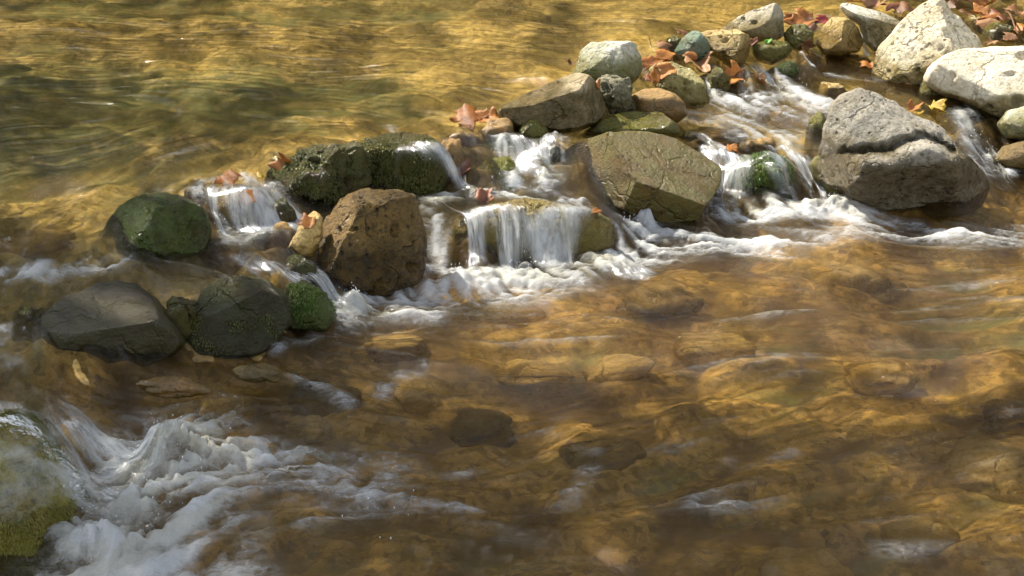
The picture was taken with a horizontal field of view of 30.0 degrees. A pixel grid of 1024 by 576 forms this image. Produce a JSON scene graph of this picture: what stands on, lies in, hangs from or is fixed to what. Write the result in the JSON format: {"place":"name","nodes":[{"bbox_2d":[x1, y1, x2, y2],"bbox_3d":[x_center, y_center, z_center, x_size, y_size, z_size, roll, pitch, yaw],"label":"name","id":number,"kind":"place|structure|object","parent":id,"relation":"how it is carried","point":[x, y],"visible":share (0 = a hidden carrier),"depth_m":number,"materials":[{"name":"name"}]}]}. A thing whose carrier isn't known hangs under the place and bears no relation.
{"place":"outdoors","nodes":[
{"label":"outdoors","id":0,"kind":"place"},
{"bbox_2d":[0,0,1023,575],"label":"stream bed","id":1,"kind":"object","parent":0,"point":[678,382],"visible":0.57,"depth_m":4.35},
{"bbox_2d":[11,306,45,342],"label":"dam stone","id":2,"kind":"object","parent":1,"relation":"on","point":[16,330],"visible":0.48,"depth_m":4.11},
{"bbox_2d":[0,228,76,258],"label":"stream stone","id":3,"kind":"object","parent":1,"relation":"on","point":[30,242],"visible":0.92,"depth_m":4.34,"materials":[{"name":"stone"}]},
{"bbox_2d":[0,407,78,575],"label":"boulder","id":4,"kind":"object","parent":1,"relation":"on","point":[38,500],"visible":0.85,"depth_m":3.48,"materials":[{"name":"stone"}]},
{"bbox_2d":[0,408,172,492],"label":"waterfall","id":5,"kind":"structure","parent":4,"relation":"on","point":[52,435],"depth_m":3.54,"materials":[{"name":"white liquid"}]},
{"bbox_2d":[33,281,186,366],"bbox_3d":[-0.862,0.096,4.126,0.328,0.197,0.215,0,22,0],"label":"boulder","id":6,"kind":"object","parent":1,"relation":"on","point":[116,320],"visible":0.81,"depth_m":4.05,"materials":[{"name":"stone"}]},
{"bbox_2d":[100,192,211,263],"bbox_3d":[-0.827,-0.134,4.430,0.256,0.169,0.193,0,22,0],"label":"boulder","id":7,"kind":"object","parent":1,"relation":"on","point":[164,224],"visible":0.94,"depth_m":4.38,"materials":[{"name":"green stone"}]},
{"bbox_2d":[135,376,211,397],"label":"stream stone","id":8,"kind":"object","parent":1,"relation":"on","point":[170,387],"visible":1,"depth_m":3.87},
{"bbox_2d":[166,296,197,339],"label":"dam stone","id":9,"kind":"object","parent":1,"relation":"on","point":[181,312],"visible":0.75,"depth_m":4.10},
{"bbox_2d":[184,178,207,206],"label":"dam stone","id":10,"kind":"object","parent":1,"relation":"on","point":[199,199],"visible":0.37,"depth_m":4.61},
{"bbox_2d":[198,238,231,267],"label":"dam stone","id":11,"kind":"object","parent":1,"relation":"on","point":[216,247],"visible":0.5,"depth_m":4.46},
{"bbox_2d":[196,394,260,428],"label":"stream stone","id":12,"kind":"object","parent":1,"relation":"on","point":[228,419],"visible":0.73,"depth_m":3.99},
{"bbox_2d":[208,251,249,278],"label":"dam stone","id":13,"kind":"object","parent":1,"relation":"on","point":[226,256],"visible":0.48,"depth_m":4.44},
{"bbox_2d":[203,184,272,236],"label":"rock","id":14,"kind":"object","parent":1,"relation":"on","point":[228,215],"visible":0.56,"depth_m":4.52,"materials":[{"name":"stone"}]},
{"bbox_2d":[214,167,242,185],"bbox_3d":[-0.692,-0.266,4.612,0.079,0.040,0.064,9,24,22],"label":"leaf","id":15,"kind":"object","parent":14,"relation":"on","point":[229,176],"visible":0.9,"depth_m":4.62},
{"bbox_2d":[186,274,292,358],"bbox_3d":[-0.597,0.074,4.170,0.236,0.198,0.192,0,22,0],"label":"boulder","id":16,"kind":"object","parent":1,"relation":"on","point":[242,316],"visible":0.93,"depth_m":4.11,"materials":[{"name":"stone"}]},
{"bbox_2d":[232,363,281,382],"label":"stream stone","id":17,"kind":"object","parent":1,"relation":"on","point":[257,373],"visible":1,"depth_m":3.95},
{"bbox_2d":[252,228,272,250],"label":"dam stone","id":18,"kind":"object","parent":1,"relation":"on","point":[260,240],"visible":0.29,"depth_m":4.53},
{"bbox_2d":[267,221,294,249],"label":"dam stone","id":19,"kind":"object","parent":1,"relation":"on","point":[284,237],"visible":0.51,"depth_m":4.49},
{"bbox_2d":[273,197,297,233],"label":"dam stone","id":20,"kind":"object","parent":1,"relation":"on","point":[284,209],"visible":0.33,"depth_m":4.54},
{"bbox_2d":[283,254,316,284],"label":"dam stone","id":21,"kind":"object","parent":1,"relation":"on","point":[299,263],"visible":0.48,"depth_m":4.39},
{"bbox_2d":[236,257,308,281],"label":"waterfall","id":22,"kind":"structure","parent":21,"relation":"on","point":[265,262],"depth_m":4.37,"materials":[{"name":"white liquid"}]},
{"bbox_2d":[289,211,323,257],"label":"rock","id":23,"kind":"object","parent":1,"relation":"on","point":[305,243],"visible":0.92,"depth_m":4.46,"materials":[{"name":"stone"}]},
{"bbox_2d":[296,212,315,230],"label":"leaf","id":24,"kind":"object","parent":23,"relation":"on","point":[306,221],"visible":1,"depth_m":4.46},
{"bbox_2d":[284,279,336,331],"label":"rock","id":25,"kind":"object","parent":1,"relation":"on","point":[313,308],"visible":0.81,"depth_m":4.24,"materials":[{"name":"green stone"}]},
{"bbox_2d":[295,415,332,443],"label":"stream stone","id":26,"kind":"object","parent":1,"relation":"on","point":[320,423],"visible":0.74,"depth_m":3.95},
{"bbox_2d":[264,140,372,212],"bbox_3d":[-0.481,-0.256,4.755,0.272,0.214,0.217,0,22,0],"label":"boulder","id":27,"kind":"object","parent":1,"relation":"on","point":[318,174],"visible":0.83,"depth_m":4.70,"materials":[{"name":"stone"}]},
{"bbox_2d":[267,152,290,170],"bbox_3d":[-0.563,-0.303,4.723,0.091,0.068,0.019,9,24,20],"label":"leaf","id":28,"kind":"object","parent":27,"relation":"on","point":[278,164],"visible":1,"depth_m":4.73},
{"bbox_2d":[288,378,361,416],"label":"stream stone","id":29,"kind":"object","parent":1,"relation":"on","point":[346,402],"visible":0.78,"depth_m":4.03,"materials":[{"name":"stone"}]},
{"bbox_2d":[315,188,426,296],"bbox_3d":[-0.341,-0.101,4.519,0.280,0.258,0.230,0,22,0],"label":"boulder","id":30,"kind":"object","parent":1,"relation":"on","point":[373,242],"visible":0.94,"depth_m":4.46,"materials":[{"name":"stone"}]},
{"bbox_2d":[364,334,427,363],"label":"stream stone","id":31,"kind":"object","parent":1,"relation":"on","point":[382,355],"visible":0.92,"depth_m":4.26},
{"bbox_2d":[360,131,450,200],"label":"boulder","id":32,"kind":"object","parent":1,"relation":"on","point":[410,162],"visible":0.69,"depth_m":4.82,"materials":[{"name":"stone"}]},
{"bbox_2d":[438,148,464,182],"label":"waterfall","id":33,"kind":"structure","parent":32,"relation":"on","point":[455,168],"depth_m":4.84,"materials":[{"name":"white liquid"}]},
{"bbox_2d":[391,373,458,414],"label":"stream stone","id":34,"kind":"object","parent":1,"relation":"on","point":[423,395],"visible":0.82,"depth_m":4.07,"materials":[{"name":"stone"}]},
{"bbox_2d":[441,138,464,185],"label":"dam stone","id":35,"kind":"object","parent":1,"relation":"on","point":[453,149],"visible":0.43,"depth_m":4.89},
{"bbox_2d":[445,131,482,147],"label":"dam stone","id":36,"kind":"object","parent":1,"relation":"on","point":[469,140],"visible":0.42,"depth_m":4.99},
{"bbox_2d":[449,408,514,447],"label":"stream stone","id":37,"kind":"object","parent":1,"relation":"on","point":[481,437],"visible":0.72,"depth_m":3.95,"materials":[{"name":"stone"}]},
{"bbox_2d":[477,156,518,193],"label":"rock","id":38,"kind":"object","parent":1,"relation":"on","point":[502,180],"visible":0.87,"depth_m":4.91,"materials":[{"name":"green stone"}]},
{"bbox_2d":[481,118,514,143],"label":"dam stone","id":39,"kind":"object","parent":1,"relation":"on","point":[495,126],"visible":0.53,"depth_m":5.04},
{"bbox_2d":[468,302,544,326],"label":"stream stone","id":40,"kind":"object","parent":1,"relation":"on","point":[530,318],"visible":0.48,"depth_m":4.45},
{"bbox_2d":[482,137,562,163],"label":"rock","id":41,"kind":"object","parent":1,"relation":"on","point":[554,152],"visible":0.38,"depth_m":5.01,"materials":[{"name":"white stone"}]},
{"bbox_2d":[446,197,615,267],"bbox_3d":[0.045,-0.131,4.738,0.431,0.183,0.162,0,22,0],"label":"boulder","id":42,"kind":"object","parent":1,"relation":"on","point":[588,231],"visible":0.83,"depth_m":4.69,"materials":[{"name":"yellow stone"}]},
{"bbox_2d":[458,203,580,269],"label":"waterfall","id":43,"kind":"structure","parent":42,"relation":"on","point":[540,235],"depth_m":4.66,"materials":[{"name":"white liquid"}]},
{"bbox_2d":[518,119,552,144],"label":"dam stone","id":44,"kind":"object","parent":1,"relation":"on","point":[532,127],"visible":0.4,"depth_m":5.05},
{"bbox_2d":[498,359,574,384],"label":"stream stone","id":45,"kind":"object","parent":1,"relation":"on","point":[525,365],"visible":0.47,"depth_m":4.24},
{"bbox_2d":[497,73,605,133],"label":"boulder","id":46,"kind":"object","parent":1,"relation":"on","point":[573,102],"visible":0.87,"depth_m":5.06,"materials":[{"name":"beige stone"}]},
{"bbox_2d":[558,437,646,473],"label":"stream stone","id":47,"kind":"object","parent":1,"relation":"on","point":[620,461],"visible":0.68,"depth_m":3.85,"materials":[{"name":"stone"}]},
{"bbox_2d":[572,41,642,83],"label":"rock","id":48,"kind":"object","parent":1,"relation":"on","point":[597,60],"visible":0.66,"depth_m":5.40,"materials":[{"name":"stone"}]},
{"bbox_2d":[581,354,654,382],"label":"stream stone","id":49,"kind":"object","parent":1,"relation":"on","point":[613,361],"visible":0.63,"depth_m":4.20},
{"bbox_2d":[582,111,679,138],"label":"rock","id":50,"kind":"object","parent":1,"relation":"on","point":[658,123],"visible":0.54,"depth_m":5.11,"materials":[{"name":"green stone"}]},
{"bbox_2d":[597,74,635,113],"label":"rock","id":51,"kind":"object","parent":50,"relation":"on","point":[616,90],"visible":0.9,"depth_m":5.15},
{"bbox_2d":[631,88,687,122],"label":"rock","id":52,"kind":"object","parent":50,"relation":"on","point":[670,105],"visible":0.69,"depth_m":5.20,"materials":[{"name":"orange stone"}]},
{"bbox_2d":[562,131,721,239],"bbox_3d":[0.337,-0.263,4.981,0.428,0.307,0.348,0,22,0],"label":"boulder","id":53,"kind":"object","parent":1,"relation":"on","point":[670,182],"visible":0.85,"depth_m":4.88,"materials":[{"name":"stone"}]},
{"bbox_2d":[616,281,703,318],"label":"stream stone","id":54,"kind":"object","parent":1,"relation":"on","point":[660,299],"visible":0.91,"depth_m":4.49,"materials":[{"name":"stone"}]},
{"bbox_2d":[664,35,681,64],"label":"dam stone","id":55,"kind":"object","parent":1,"relation":"on","point":[673,39],"visible":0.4,"depth_m":5.86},
{"bbox_2d":[649,61,709,109],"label":"rock","id":56,"kind":"object","parent":1,"relation":"on","point":[687,86],"visible":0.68,"depth_m":5.40,"materials":[{"name":"yellow stone"}]},
{"bbox_2d":[647,64,660,83],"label":"leaf","id":57,"kind":"object","parent":56,"relation":"on","point":[654,75],"visible":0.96,"depth_m":5.39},
{"bbox_2d":[655,55,676,78],"bbox_3d":[0.438,-0.620,5.379,0.063,0.052,0.057,-10,24,-23],"label":"leaf","id":58,"kind":"object","parent":56,"relation":"on","point":[666,68],"visible":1,"depth_m":5.38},
{"bbox_2d":[676,130,702,149],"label":"dam stone","id":59,"kind":"object","parent":1,"relation":"on","point":[686,139],"visible":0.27,"depth_m":5.31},
{"bbox_2d":[674,31,709,63],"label":"rock","id":60,"kind":"object","parent":1,"relation":"on","point":[696,42],"visible":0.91,"depth_m":5.65,"materials":[{"name":"blue stone"}]},
{"bbox_2d":[673,332,756,365],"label":"stream stone","id":61,"kind":"object","parent":1,"relation":"on","point":[685,354],"visible":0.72,"depth_m":4.29,"materials":[{"name":"stone"}]},
{"bbox_2d":[704,66,730,101],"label":"dam stone","id":62,"kind":"object","parent":1,"relation":"on","point":[717,79],"visible":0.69,"depth_m":5.58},
{"bbox_2d":[724,59,754,84],"bbox_3d":[0.657,-0.633,5.592,0.108,0.060,0.064,-8,23,-19],"label":"leaf","id":63,"kind":"object","parent":62,"relation":"on","point":[734,72],"visible":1,"depth_m":5.61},
{"bbox_2d":[690,129,746,150],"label":"stream stone","id":64,"kind":"object","parent":1,"relation":"on","point":[735,137],"visible":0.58,"depth_m":5.30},
{"bbox_2d":[698,144,739,164],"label":"dam stone","id":65,"kind":"object","parent":1,"relation":"on","point":[720,156],"visible":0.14,"depth_m":5.20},
{"bbox_2d":[701,29,750,67],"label":"rock","id":66,"kind":"object","parent":1,"relation":"on","point":[726,46],"visible":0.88,"depth_m":5.68,"materials":[{"name":"stone"}]},
{"bbox_2d":[720,3,783,42],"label":"boulder","id":67,"kind":"object","parent":1,"relation":"on","point":[763,23],"visible":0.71,"depth_m":5.85,"materials":[{"name":"grey stone"}]},
{"bbox_2d":[741,100,772,125],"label":"dam stone","id":68,"kind":"object","parent":1,"relation":"on","point":[762,116],"visible":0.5,"depth_m":5.56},
{"bbox_2d":[738,136,776,156],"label":"dam stone","id":69,"kind":"object","parent":1,"relation":"on","point":[749,147],"visible":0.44,"depth_m":5.21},
{"bbox_2d":[727,150,795,195],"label":"rock","id":70,"kind":"object","parent":1,"relation":"on","point":[761,171],"visible":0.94,"depth_m":5.07,"materials":[{"name":"green stone"}]},
{"bbox_2d":[751,40,792,64],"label":"rock","id":71,"kind":"object","parent":1,"relation":"on","point":[773,51],"visible":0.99,"depth_m":5.74,"materials":[{"name":"green stone"}]},
{"bbox_2d":[775,60,800,78],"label":"rock","id":72,"kind":"object","parent":1,"relation":"on","point":[786,69],"visible":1,"depth_m":5.70,"materials":[{"name":"green stone"}]},
{"bbox_2d":[768,105,827,128],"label":"stream stone","id":73,"kind":"object","parent":1,"relation":"on","point":[790,121],"visible":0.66,"depth_m":5.52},
{"bbox_2d":[784,24,813,51],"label":"rock","id":74,"kind":"object","parent":1,"relation":"on","point":[795,35],"visible":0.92,"depth_m":5.86,"materials":[{"name":"green stone"}]},
{"bbox_2d":[784,8,826,25],"bbox_3d":[0.942,-0.868,6.132,0.112,0.045,0.117,14,26,32],"label":"leaf","id":75,"kind":"object","parent":74,"relation":"on","point":[803,15],"visible":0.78,"depth_m":6.14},
{"bbox_2d":[757,547,853,575],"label":"stream stone","id":76,"kind":"object","parent":1,"relation":"on","point":[821,557],"visible":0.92,"depth_m":3.45,"materials":[{"name":"stone"}]},
{"bbox_2d":[796,50,820,71],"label":"dam stone","id":77,"kind":"object","parent":1,"relation":"on","point":[812,59],"visible":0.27,"depth_m":5.94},
{"bbox_2d":[804,111,826,150],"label":"dam stone","id":78,"kind":"object","parent":1,"relation":"on","point":[816,122],"visible":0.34,"depth_m":5.34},
{"bbox_2d":[809,155,840,200],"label":"rock","id":79,"kind":"object","parent":1,"relation":"on","point":[815,167],"visible":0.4,"depth_m":5.09,"materials":[{"name":"beige stone"}]},
{"bbox_2d":[815,82,846,107],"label":"dam stone","id":80,"kind":"object","parent":1,"relation":"on","point":[831,89],"visible":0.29,"depth_m":5.60,"materials":[{"name":"stone"}]},
{"bbox_2d":[816,17,863,55],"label":"rock","id":81,"kind":"object","parent":1,"relation":"on","point":[839,36],"visible":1,"depth_m":5.86,"materials":[{"name":"stone"}]},
{"bbox_2d":[813,265,890,293],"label":"stream stone","id":82,"kind":"object","parent":1,"relation":"on","point":[860,272],"visible":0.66,"depth_m":4.65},
{"bbox_2d":[840,3,900,51],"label":"rock","id":83,"kind":"object","parent":1,"relation":"on","point":[876,28],"visible":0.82,"depth_m":5.85,"materials":[{"name":"white stone"}]},
{"bbox_2d":[863,73,887,96],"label":"dam stone","id":84,"kind":"object","parent":1,"relation":"on","point":[872,86],"visible":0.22,"depth_m":5.78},
{"bbox_2d":[843,360,919,395],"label":"stream stone","id":85,"kind":"object","parent":1,"relation":"on","point":[904,377],"visible":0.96,"depth_m":4.13,"materials":[{"name":"stone"}]},
{"bbox_2d":[817,87,989,217],"bbox_3d":[1.043,-0.336,5.059,0.472,0.360,0.331,0,22,0],"label":"boulder","id":86,"kind":"object","parent":1,"relation":"on","point":[878,151],"visible":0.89,"depth_m":5.00,"materials":[{"name":"grey stone"}]},
{"bbox_2d":[885,83,924,108],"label":"dam stone","id":87,"kind":"object","parent":1,"relation":"on","point":[901,99],"visible":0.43,"depth_m":5.67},
{"bbox_2d":[879,516,959,558],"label":"stream stone","id":88,"kind":"object","parent":1,"relation":"on","point":[913,522],"visible":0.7,"depth_m":3.59,"materials":[{"name":"stone"}]},
{"bbox_2d":[871,0,982,88],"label":"boulder","id":89,"kind":"object","parent":1,"relation":"on","point":[917,42],"visible":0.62,"depth_m":5.68,"materials":[{"name":"beige stone"}]},
{"bbox_2d":[918,79,943,102],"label":"rock","id":90,"kind":"object","parent":1,"relation":"on","point":[925,89],"visible":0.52,"depth_m":5.60,"materials":[{"name":"stone"}]},
{"bbox_2d":[934,98,965,122],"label":"dam stone","id":91,"kind":"object","parent":1,"relation":"on","point":[949,103],"visible":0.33,"depth_m":5.56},
{"bbox_2d":[940,107,978,134],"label":"dam stone","id":92,"kind":"object","parent":1,"relation":"on","point":[970,116],"visible":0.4,"depth_m":5.52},
{"bbox_2d":[923,46,1023,119],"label":"boulder","id":93,"kind":"object","parent":1,"relation":"on","point":[988,81],"visible":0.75,"depth_m":5.49,"materials":[{"name":"beige stone"}]},
{"bbox_2d":[939,435,1023,500],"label":"stream stone","id":94,"kind":"object","parent":1,"relation":"on","point":[1008,487],"visible":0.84,"depth_m":3.79,"materials":[{"name":"stone"}]},
{"bbox_2d":[980,22,1016,47],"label":"bank stone","id":95,"kind":"object","parent":1,"relation":"on","point":[996,28],"visible":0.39,"depth_m":5.96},
{"bbox_2d":[982,399,1023,435],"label":"stream stone","id":96,"kind":"object","parent":1,"relation":"on","point":[1014,425],"visible":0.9,"depth_m":3.97,"materials":[{"name":"stone"}]},
{"bbox_2d":[992,140,1023,173],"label":"rock","id":97,"kind":"object","parent":1,"relation":"on","point":[1010,156],"visible":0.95,"depth_m":5.33,"materials":[{"name":"stone"}]},
{"bbox_2d":[997,106,1023,140],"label":"rock","id":98,"kind":"object","parent":1,"relation":"on","point":[1010,124],"visible":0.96,"depth_m":5.36,"materials":[{"name":"stone"}]},
{"bbox_2d":[0,0,1023,575],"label":"water","id":99,"kind":"structure","parent":0,"point":[110,546],"depth_m":4.23,"materials":[{"name":"brown liquid"}]},
{"bbox_2d":[51,411,179,480],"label":"waterfall","id":100,"kind":"structure","parent":99,"relation":"on","point":[100,444],"depth_m":3.70,"materials":[{"name":"white liquid"}]},
{"bbox_2d":[209,185,299,231],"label":"waterfall","id":101,"kind":"structure","parent":99,"relation":"on","point":[269,216],"depth_m":4.52,"materials":[{"name":"white liquid"}]},
{"bbox_2d":[311,275,343,301],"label":"waterfall","id":102,"kind":"structure","parent":99,"relation":"on","point":[336,295],"depth_m":4.39,"materials":[{"name":"white liquid"}]},
{"bbox_2d":[449,96,488,131],"bbox_3d":[-0.117,-0.466,5.109,0.108,0.067,0.100,10,24,23],"label":"leaf","id":103,"kind":"object","parent":99,"relation":"on","point":[466,114],"visible":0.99,"depth_m":5.11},
{"bbox_2d":[474,187,493,207],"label":"leaf","id":104,"kind":"object","parent":99,"relation":"on","point":[483,196],"visible":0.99,"depth_m":4.78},
{"bbox_2d":[475,106,499,122],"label":"leaf","id":105,"kind":"object","parent":99,"relation":"on","point":[492,113],"visible":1,"depth_m":5.11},
{"bbox_2d":[512,135,544,169],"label":"waterfall","id":106,"kind":"structure","parent":99,"relation":"on","point":[526,158],"depth_m":4.95,"materials":[{"name":"white liquid"}]},
{"bbox_2d":[73,78,998,538],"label":"water droplets","id":107,"kind":"object","parent":99,"relation":"on","point":[371,306],"visible":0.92,"depth_m":4.52,"materials":[{"name":"white"}]},
{"bbox_2d":[641,54,663,70],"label":"leaf","id":108,"kind":"object","parent":99,"relation":"on","point":[649,60],"visible":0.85,"depth_m":5.72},
{"bbox_2d":[647,48,675,60],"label":"leaf","id":109,"kind":"object","parent":99,"relation":"on","point":[665,55],"visible":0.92,"depth_m":5.75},
{"bbox_2d":[682,51,714,72],"bbox_3d":[0.547,-0.673,5.643,0.104,0.050,0.113,0,22,0],"label":"leaf","id":110,"kind":"object","parent":99,"relation":"on","point":[702,65],"visible":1,"depth_m":5.63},
{"bbox_2d":[703,145,748,188],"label":"waterfall","id":111,"kind":"structure","parent":99,"relation":"on","point":[721,149],"depth_m":5.11,"materials":[{"name":"white liquid"}]},
{"bbox_2d":[786,150,824,194],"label":"waterfall","id":112,"kind":"structure","parent":99,"relation":"on","point":[821,189],"depth_m":5.16,"materials":[{"name":"white liquid"}]},
{"bbox_2d":[892,1,915,14],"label":"leaf","id":113,"kind":"object","parent":99,"relation":"on","point":[903,7],"visible":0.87,"depth_m":6.20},
{"bbox_2d":[920,99,948,113],"bbox_3d":[1.213,-0.522,5.479,0.074,0.033,0.068,0,22,0],"label":"leaf","id":114,"kind":"object","parent":99,"relation":"on","point":[939,105],"visible":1,"depth_m":5.49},
{"bbox_2d":[970,2,989,14],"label":"leaf","id":115,"kind":"object","parent":99,"relation":"on","point":[977,8],"visible":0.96,"depth_m":6.13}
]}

